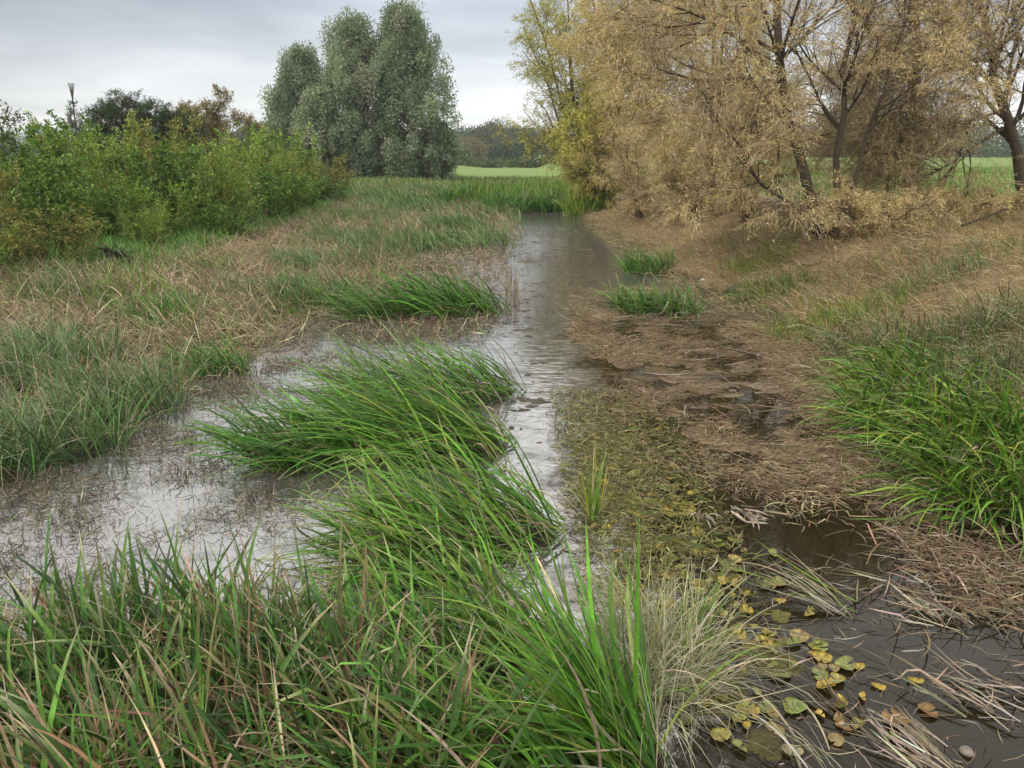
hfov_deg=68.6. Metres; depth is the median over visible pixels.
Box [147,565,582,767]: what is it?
sedge clump
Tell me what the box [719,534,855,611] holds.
bent stalks
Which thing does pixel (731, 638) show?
lily leaf
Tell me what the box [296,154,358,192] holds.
leafy shrub
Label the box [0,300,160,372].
grass clump
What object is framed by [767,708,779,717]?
lily leaf
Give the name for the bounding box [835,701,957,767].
dead reed bundle
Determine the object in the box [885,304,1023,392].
grass clump
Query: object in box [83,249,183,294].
grass tuft
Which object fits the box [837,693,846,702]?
lily leaf
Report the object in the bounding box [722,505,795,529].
dead reed bundle
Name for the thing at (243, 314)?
flattened straw
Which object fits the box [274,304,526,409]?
sedge clump
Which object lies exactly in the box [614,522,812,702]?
reed sprig
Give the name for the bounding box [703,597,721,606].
lily leaf
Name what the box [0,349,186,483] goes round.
grass clump
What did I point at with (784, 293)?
green bank grass
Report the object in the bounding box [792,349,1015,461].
sedge clump
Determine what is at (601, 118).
willow tree
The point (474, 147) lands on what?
tree
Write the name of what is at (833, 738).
lily leaf
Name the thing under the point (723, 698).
lily leaf
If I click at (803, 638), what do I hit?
lily leaf
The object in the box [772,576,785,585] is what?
lily leaf
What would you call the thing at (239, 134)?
tree
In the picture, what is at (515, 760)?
sedge clump
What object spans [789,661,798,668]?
lily leaf
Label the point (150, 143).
leafy shrub
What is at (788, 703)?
lily leaf
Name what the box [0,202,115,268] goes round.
leafy shrub
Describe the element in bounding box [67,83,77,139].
dead stalk
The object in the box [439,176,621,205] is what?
reed fringe
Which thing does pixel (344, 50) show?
poplar tree
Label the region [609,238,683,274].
sedge clump
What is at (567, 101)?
willow tree
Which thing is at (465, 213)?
dry reed stems
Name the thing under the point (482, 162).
scrub
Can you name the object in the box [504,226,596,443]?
drifting scum
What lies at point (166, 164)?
leafy shrub
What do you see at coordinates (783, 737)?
bent stalks
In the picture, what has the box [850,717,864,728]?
lily leaf
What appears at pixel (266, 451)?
sedge clump
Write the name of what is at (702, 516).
drooping leaf
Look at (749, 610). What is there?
lily leaf
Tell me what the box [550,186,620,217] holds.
sedge clump
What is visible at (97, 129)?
leafy shrub
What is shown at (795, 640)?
lily leaf
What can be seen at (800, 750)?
lily leaf
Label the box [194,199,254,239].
leafy shrub
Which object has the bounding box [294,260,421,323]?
sedge clump
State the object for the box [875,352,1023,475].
sedge clump
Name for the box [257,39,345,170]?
poplar tree
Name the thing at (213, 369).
sedge clump
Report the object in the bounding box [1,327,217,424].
grass clump
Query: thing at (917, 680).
floating leaf
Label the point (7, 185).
leafy shrub
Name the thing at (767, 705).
lily leaf
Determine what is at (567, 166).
willow shrub
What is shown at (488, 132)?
tree
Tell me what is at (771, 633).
lily leaf
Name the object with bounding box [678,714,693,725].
lily leaf
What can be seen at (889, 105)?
willow tree
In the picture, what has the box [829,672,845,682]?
lily leaf
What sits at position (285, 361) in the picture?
marsh stubble
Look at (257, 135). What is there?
tree
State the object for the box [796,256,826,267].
fallen branch
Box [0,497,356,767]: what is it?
sedge clump
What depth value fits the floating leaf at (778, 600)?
4.34 m
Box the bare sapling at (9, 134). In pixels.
[0,99,25,171]
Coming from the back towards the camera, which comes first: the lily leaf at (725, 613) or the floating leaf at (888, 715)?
the lily leaf at (725, 613)
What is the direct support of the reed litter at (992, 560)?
on the water
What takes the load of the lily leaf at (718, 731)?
on the water
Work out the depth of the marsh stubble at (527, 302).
13.65 m
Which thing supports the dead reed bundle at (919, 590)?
on the water
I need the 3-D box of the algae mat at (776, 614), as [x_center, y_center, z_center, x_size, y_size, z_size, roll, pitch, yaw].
[1.202,1.281,4.286,0.774,0.016,0.918,0,17,0]
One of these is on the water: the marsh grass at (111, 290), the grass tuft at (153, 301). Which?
the marsh grass at (111, 290)
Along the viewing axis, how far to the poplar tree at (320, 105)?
49.87 m
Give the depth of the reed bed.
24.76 m
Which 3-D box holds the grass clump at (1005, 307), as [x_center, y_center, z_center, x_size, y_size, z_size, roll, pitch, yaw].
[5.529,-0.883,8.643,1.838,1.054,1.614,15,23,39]
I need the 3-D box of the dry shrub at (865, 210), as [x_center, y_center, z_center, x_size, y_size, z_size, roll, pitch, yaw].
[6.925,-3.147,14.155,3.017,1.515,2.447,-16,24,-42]
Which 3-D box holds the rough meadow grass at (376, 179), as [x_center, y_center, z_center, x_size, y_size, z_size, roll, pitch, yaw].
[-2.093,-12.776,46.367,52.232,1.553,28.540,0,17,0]
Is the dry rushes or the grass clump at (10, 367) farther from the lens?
the dry rushes
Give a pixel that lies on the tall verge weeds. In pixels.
(100, 236)
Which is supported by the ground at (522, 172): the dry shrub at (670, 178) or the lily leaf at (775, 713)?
the dry shrub at (670, 178)
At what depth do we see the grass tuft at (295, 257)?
15.86 m
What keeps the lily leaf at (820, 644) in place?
on the water
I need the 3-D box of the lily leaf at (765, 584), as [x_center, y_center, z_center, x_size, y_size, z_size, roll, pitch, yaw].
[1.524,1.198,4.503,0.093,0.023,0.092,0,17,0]
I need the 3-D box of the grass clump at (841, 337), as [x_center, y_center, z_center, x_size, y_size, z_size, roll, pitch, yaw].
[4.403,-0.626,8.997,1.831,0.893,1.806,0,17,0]
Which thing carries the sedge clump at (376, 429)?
on the water
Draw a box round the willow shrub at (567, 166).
[542,83,653,209]
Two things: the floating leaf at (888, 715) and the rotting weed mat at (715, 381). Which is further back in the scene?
the rotting weed mat at (715, 381)
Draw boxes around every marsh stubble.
[0,299,472,629]
[318,235,519,344]
[463,223,619,504]
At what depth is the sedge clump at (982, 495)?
5.33 m
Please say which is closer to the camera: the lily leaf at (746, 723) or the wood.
the lily leaf at (746, 723)
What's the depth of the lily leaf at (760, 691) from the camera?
3.61 m
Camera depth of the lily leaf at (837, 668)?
3.77 m
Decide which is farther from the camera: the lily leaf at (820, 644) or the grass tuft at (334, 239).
the grass tuft at (334, 239)
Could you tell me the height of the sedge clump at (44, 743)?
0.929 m
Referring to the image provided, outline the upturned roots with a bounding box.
[89,241,136,266]
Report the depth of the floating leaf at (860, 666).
3.79 m
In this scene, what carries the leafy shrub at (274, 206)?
on the ground at (522, 172)
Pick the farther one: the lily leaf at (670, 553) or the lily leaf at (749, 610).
the lily leaf at (670, 553)
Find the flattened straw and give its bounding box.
[0,193,433,460]
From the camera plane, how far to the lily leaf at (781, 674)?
3.74 m
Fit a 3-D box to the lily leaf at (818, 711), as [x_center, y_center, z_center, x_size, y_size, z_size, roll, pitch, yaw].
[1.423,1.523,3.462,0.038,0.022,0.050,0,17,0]
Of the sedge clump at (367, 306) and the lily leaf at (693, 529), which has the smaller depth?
the lily leaf at (693, 529)
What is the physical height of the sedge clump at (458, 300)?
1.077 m
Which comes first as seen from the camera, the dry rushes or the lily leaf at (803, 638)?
the lily leaf at (803, 638)
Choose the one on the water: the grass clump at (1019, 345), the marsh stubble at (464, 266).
the marsh stubble at (464, 266)
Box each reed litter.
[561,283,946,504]
[820,439,1023,632]
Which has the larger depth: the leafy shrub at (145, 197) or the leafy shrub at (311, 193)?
the leafy shrub at (311, 193)
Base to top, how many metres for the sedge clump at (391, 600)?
0.909 m
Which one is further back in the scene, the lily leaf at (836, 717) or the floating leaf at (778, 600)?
the floating leaf at (778, 600)
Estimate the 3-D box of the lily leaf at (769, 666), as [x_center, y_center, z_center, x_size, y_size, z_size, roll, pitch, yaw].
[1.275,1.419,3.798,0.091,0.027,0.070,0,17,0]
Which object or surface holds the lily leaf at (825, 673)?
on the water
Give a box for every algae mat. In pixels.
[568,419,710,603]
[650,568,792,649]
[705,641,804,760]
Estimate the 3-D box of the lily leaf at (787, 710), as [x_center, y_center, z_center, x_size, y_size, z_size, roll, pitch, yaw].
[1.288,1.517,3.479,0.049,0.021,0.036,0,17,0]
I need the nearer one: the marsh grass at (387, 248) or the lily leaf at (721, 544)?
the lily leaf at (721, 544)
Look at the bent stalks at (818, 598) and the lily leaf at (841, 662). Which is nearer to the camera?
the lily leaf at (841, 662)
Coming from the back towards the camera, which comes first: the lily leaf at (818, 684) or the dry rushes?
the dry rushes
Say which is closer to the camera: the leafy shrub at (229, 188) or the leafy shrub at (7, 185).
the leafy shrub at (7, 185)
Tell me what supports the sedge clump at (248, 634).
on the water
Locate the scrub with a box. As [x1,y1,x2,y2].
[360,151,738,167]
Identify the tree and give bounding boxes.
[233,125,248,141]
[241,121,276,160]
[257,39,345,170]
[286,84,353,176]
[292,5,404,179]
[343,0,465,180]
[415,117,471,181]
[452,128,478,143]
[453,133,492,159]
[462,125,486,157]
[466,117,518,154]
[486,141,515,159]
[489,0,643,182]
[504,123,539,142]
[507,136,542,159]
[523,127,547,154]
[534,129,560,154]
[539,0,699,205]
[551,0,1023,249]
[621,0,811,216]
[757,0,1023,218]
[806,0,991,212]
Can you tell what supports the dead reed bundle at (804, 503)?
on the water
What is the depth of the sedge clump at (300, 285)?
12.45 m
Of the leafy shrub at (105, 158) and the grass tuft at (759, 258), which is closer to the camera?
the grass tuft at (759, 258)
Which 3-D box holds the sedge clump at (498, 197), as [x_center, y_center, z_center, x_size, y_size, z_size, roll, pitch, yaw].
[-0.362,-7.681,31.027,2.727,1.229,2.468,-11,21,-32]
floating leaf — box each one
[774,598,786,602]
[835,719,851,731]
[855,663,864,669]
[871,682,885,689]
[881,708,909,723]
[908,677,923,683]
[917,702,937,717]
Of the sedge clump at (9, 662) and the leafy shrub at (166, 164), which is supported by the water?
the sedge clump at (9, 662)
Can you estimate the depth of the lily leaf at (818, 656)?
3.86 m
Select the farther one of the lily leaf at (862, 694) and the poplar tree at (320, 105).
the poplar tree at (320, 105)
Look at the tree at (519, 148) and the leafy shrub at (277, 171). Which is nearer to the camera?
the leafy shrub at (277, 171)
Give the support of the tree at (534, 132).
on the ground at (522, 172)
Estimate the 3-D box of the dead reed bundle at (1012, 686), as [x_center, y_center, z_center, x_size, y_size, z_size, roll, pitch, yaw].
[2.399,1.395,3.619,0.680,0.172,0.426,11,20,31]
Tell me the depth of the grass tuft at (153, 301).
10.97 m
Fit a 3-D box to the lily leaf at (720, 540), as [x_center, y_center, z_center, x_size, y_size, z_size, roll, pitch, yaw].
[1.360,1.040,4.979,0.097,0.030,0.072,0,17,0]
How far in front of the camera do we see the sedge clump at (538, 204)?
31.62 m
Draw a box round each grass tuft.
[0,256,111,303]
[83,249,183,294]
[85,280,218,324]
[180,260,269,301]
[259,238,331,269]
[311,223,372,247]
[501,529,830,767]
[692,260,817,309]
[706,238,802,278]
[747,297,885,344]
[787,271,925,331]
[861,235,1004,306]
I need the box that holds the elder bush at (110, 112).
[60,88,209,181]
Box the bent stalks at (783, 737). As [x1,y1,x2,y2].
[735,680,841,767]
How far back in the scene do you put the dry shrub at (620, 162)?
23.21 m
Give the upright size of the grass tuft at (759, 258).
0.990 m
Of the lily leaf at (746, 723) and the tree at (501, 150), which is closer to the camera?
the lily leaf at (746, 723)
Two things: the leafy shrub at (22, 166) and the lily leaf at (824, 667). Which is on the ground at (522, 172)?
the leafy shrub at (22, 166)
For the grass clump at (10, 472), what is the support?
on the water
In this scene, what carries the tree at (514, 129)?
on the ground at (522, 172)
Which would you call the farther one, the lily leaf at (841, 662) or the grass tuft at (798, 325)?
the grass tuft at (798, 325)
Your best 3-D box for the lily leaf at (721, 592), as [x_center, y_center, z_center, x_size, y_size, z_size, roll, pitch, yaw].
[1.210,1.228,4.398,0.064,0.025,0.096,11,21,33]
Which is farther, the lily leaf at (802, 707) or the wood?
the wood
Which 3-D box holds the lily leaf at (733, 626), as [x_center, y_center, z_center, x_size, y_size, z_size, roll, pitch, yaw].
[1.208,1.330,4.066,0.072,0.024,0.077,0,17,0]
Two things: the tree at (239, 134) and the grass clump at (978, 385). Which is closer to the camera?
the grass clump at (978, 385)
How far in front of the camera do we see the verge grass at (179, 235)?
17.37 m
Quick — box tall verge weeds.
[0,183,340,264]
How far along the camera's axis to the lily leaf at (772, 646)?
3.92 m
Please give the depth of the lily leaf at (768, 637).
4.01 m
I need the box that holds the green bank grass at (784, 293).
[590,188,1023,508]
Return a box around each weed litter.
[544,384,785,641]
[652,553,1023,767]
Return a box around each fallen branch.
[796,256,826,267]
[961,199,1023,226]
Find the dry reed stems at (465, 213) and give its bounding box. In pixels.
[325,180,524,248]
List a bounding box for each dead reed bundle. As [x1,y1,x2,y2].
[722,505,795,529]
[744,478,871,531]
[765,654,862,732]
[800,522,1023,636]
[824,544,1023,665]
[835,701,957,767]
[869,572,991,630]
[885,643,1020,731]
[928,657,1023,709]
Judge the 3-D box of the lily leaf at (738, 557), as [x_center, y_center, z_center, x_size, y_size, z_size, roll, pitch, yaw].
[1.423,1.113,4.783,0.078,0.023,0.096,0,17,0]
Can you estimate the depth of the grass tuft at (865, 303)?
10.69 m
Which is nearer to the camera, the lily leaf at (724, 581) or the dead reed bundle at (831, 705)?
the dead reed bundle at (831, 705)
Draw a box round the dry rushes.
[498,263,537,306]
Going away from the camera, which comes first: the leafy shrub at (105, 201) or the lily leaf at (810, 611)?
the lily leaf at (810, 611)
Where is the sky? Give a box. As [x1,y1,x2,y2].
[0,0,1023,145]
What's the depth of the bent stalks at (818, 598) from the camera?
4.32 m
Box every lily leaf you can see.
[664,551,678,560]
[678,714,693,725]
[691,526,705,535]
[691,578,709,585]
[691,586,705,594]
[700,697,712,707]
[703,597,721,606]
[710,538,723,542]
[710,727,730,740]
[712,541,724,546]
[713,588,724,596]
[714,694,727,705]
[718,576,728,583]
[718,633,734,639]
[720,610,732,617]
[728,554,741,562]
[728,624,739,633]
[729,578,740,585]
[731,629,745,639]
[731,739,747,752]
[732,713,745,721]
[735,698,754,713]
[739,604,753,612]
[742,721,750,728]
[751,706,759,718]
[753,686,761,694]
[754,635,767,640]
[755,660,773,667]
[757,633,773,641]
[758,579,773,587]
[758,699,777,712]
[761,629,775,635]
[762,639,775,646]
[764,721,784,734]
[765,661,791,677]
[767,644,776,654]
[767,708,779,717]
[768,548,777,556]
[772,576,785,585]
[782,744,803,755]
[783,697,807,712]
[784,708,795,713]
[785,698,799,709]
[786,637,801,643]
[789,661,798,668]
[790,629,808,641]
[804,609,814,615]
[808,639,828,651]
[812,667,828,680]
[813,651,832,662]
[815,709,824,717]
[816,679,835,687]
[818,662,827,669]
[828,733,843,745]
[829,663,839,671]
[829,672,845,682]
[833,712,843,720]
[834,656,855,669]
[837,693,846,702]
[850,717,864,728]
[859,691,865,700]
[885,730,900,739]
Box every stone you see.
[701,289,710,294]
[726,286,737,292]
[959,745,973,757]
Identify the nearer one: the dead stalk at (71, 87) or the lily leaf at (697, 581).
the lily leaf at (697, 581)
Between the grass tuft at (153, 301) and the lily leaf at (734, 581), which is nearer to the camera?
the lily leaf at (734, 581)
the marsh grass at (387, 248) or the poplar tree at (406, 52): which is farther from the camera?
the poplar tree at (406, 52)
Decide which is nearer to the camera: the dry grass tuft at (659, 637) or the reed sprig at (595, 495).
the dry grass tuft at (659, 637)
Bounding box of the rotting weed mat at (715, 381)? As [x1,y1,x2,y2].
[586,289,860,486]
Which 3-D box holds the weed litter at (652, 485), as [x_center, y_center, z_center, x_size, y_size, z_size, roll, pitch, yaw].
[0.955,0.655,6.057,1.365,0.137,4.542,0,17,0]
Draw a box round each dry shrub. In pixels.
[595,116,695,222]
[619,118,736,228]
[668,72,856,226]
[799,177,964,243]
[899,172,1023,226]
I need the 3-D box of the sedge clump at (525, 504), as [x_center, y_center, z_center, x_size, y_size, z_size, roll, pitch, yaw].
[-0.679,0.585,4.949,1.927,0.994,1.886,12,21,33]
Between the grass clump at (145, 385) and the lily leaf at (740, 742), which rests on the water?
the lily leaf at (740, 742)
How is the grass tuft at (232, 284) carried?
on the ground at (522, 172)
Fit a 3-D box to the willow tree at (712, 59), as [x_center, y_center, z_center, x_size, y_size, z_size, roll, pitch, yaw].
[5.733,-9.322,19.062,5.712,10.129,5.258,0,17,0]
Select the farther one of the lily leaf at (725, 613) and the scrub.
the scrub
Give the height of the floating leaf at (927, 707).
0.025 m
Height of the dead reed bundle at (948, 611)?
0.159 m
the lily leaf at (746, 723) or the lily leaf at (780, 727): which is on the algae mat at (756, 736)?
the lily leaf at (780, 727)
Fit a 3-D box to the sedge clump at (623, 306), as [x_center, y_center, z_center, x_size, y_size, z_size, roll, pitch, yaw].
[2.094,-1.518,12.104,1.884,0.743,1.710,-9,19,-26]
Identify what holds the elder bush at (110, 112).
on the ground at (522, 172)
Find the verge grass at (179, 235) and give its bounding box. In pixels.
[23,195,335,272]
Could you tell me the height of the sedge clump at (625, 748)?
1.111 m
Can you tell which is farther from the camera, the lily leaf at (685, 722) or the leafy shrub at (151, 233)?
the leafy shrub at (151, 233)
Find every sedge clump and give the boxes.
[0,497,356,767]
[0,506,209,767]
[0,579,373,767]
[57,517,477,767]
[129,322,261,386]
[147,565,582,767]
[152,379,366,492]
[222,517,483,723]
[232,433,492,615]
[234,325,519,507]
[237,261,365,309]
[254,596,601,767]
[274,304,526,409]
[276,400,570,595]
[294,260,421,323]
[314,474,572,699]
[359,252,510,321]
[379,513,715,767]
[423,181,479,202]
[473,184,533,213]
[518,185,572,211]
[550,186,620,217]
[591,272,685,320]
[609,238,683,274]
[631,274,713,322]
[790,295,1016,405]
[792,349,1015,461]
[806,350,1023,522]
[844,403,1023,562]
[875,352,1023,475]
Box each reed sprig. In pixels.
[516,437,609,522]
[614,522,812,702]
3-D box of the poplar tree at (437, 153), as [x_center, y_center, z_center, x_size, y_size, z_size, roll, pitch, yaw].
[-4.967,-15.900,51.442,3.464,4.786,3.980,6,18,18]
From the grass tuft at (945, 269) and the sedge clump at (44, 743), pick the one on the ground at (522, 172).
the grass tuft at (945, 269)
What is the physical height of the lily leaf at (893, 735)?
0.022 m
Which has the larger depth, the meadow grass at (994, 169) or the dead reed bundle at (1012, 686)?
the meadow grass at (994, 169)
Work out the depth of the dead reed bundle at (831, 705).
3.52 m
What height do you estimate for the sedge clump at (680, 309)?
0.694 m
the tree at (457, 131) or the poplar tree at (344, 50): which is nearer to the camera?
the poplar tree at (344, 50)
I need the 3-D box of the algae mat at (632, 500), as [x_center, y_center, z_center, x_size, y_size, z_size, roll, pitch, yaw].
[0.936,0.758,5.941,1.034,0.028,3.586,0,17,0]
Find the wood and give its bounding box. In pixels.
[0,102,1023,157]
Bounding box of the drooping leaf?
[690,512,720,526]
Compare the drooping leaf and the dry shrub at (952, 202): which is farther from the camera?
the dry shrub at (952, 202)
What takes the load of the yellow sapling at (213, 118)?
on the ground at (522, 172)
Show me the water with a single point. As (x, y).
(786, 538)
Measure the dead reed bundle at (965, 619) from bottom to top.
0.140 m
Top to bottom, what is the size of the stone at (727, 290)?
0.139 m
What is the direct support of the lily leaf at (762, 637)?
on the algae mat at (776, 614)
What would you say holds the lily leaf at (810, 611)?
on the water
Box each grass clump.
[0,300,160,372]
[0,312,115,401]
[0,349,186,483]
[0,373,105,485]
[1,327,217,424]
[800,296,945,368]
[849,287,1010,367]
[852,325,1023,412]
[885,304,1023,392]
[923,272,1023,352]
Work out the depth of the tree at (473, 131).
207.59 m
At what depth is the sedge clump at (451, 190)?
33.49 m
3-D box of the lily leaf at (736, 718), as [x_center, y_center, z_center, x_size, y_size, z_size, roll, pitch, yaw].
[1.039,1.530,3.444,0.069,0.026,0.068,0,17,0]
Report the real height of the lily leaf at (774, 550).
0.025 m
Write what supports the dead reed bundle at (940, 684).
on the water
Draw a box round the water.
[0,210,1023,767]
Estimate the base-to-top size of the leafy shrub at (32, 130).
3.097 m
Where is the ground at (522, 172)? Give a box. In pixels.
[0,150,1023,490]
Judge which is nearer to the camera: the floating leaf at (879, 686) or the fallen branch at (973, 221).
the floating leaf at (879, 686)
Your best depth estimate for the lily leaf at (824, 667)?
3.78 m
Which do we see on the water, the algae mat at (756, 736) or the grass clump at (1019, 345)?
the algae mat at (756, 736)
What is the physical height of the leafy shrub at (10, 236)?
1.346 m
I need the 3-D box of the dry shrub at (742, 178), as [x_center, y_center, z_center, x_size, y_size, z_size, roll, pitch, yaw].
[5.628,-5.540,17.634,3.778,3.538,3.453,0,17,0]
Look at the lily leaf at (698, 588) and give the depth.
4.44 m
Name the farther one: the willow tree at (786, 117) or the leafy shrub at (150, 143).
the leafy shrub at (150, 143)
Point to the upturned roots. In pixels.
(115, 252)
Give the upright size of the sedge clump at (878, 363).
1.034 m
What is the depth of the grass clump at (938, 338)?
8.72 m
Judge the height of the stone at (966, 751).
0.038 m
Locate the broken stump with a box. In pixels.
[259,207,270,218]
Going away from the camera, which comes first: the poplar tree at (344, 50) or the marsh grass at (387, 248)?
the marsh grass at (387, 248)
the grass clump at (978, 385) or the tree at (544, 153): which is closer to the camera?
the grass clump at (978, 385)
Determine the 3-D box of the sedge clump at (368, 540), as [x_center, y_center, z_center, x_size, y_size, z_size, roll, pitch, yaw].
[-0.973,0.702,4.769,1.596,0.878,1.475,-7,19,-22]
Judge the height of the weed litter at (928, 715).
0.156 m
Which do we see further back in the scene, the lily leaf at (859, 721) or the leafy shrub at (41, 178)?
the leafy shrub at (41, 178)
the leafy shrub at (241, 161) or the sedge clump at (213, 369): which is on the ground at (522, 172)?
the leafy shrub at (241, 161)
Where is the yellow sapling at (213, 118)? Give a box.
[137,81,269,171]
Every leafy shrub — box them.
[0,109,94,218]
[0,135,49,233]
[0,141,111,241]
[0,156,43,261]
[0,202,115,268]
[0,221,19,262]
[18,113,121,192]
[24,109,164,217]
[57,182,143,238]
[111,198,174,246]
[113,132,218,224]
[119,173,207,237]
[124,107,233,199]
[162,125,268,223]
[170,125,276,206]
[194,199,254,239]
[221,142,320,200]
[233,120,326,191]
[238,164,311,220]
[255,151,331,187]
[270,172,324,209]
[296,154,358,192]
[297,175,349,201]
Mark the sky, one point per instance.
(171, 50)
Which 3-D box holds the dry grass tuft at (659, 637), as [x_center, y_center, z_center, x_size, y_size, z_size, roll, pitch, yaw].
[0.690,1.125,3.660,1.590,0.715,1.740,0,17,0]
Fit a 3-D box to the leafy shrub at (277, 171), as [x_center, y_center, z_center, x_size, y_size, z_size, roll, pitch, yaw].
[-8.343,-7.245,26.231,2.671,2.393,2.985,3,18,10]
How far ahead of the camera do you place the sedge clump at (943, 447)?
6.02 m
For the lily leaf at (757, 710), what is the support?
on the water
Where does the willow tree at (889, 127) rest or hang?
on the ground at (522, 172)
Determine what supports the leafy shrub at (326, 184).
on the ground at (522, 172)
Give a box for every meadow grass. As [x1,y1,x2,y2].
[112,164,850,200]
[758,164,1017,208]
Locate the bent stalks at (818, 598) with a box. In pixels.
[741,550,852,617]
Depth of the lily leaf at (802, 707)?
3.53 m
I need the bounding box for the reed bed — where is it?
[315,178,522,252]
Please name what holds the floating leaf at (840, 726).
on the water
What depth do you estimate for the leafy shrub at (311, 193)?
25.40 m
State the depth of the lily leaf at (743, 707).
3.51 m
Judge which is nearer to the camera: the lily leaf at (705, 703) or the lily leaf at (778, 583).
the lily leaf at (705, 703)
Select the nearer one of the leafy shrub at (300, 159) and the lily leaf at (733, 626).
the lily leaf at (733, 626)
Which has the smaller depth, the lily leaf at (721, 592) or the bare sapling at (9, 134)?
the lily leaf at (721, 592)
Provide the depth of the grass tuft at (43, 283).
11.92 m
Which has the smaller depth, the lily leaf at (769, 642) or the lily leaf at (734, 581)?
the lily leaf at (769, 642)
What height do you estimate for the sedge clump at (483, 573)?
0.882 m
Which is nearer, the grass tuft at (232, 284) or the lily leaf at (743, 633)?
the lily leaf at (743, 633)
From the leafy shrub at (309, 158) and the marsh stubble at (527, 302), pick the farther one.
the leafy shrub at (309, 158)
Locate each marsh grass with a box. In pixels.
[0,194,427,412]
[172,189,434,343]
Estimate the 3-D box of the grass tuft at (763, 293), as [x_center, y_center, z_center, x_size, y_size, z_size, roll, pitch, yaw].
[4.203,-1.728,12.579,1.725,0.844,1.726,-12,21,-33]

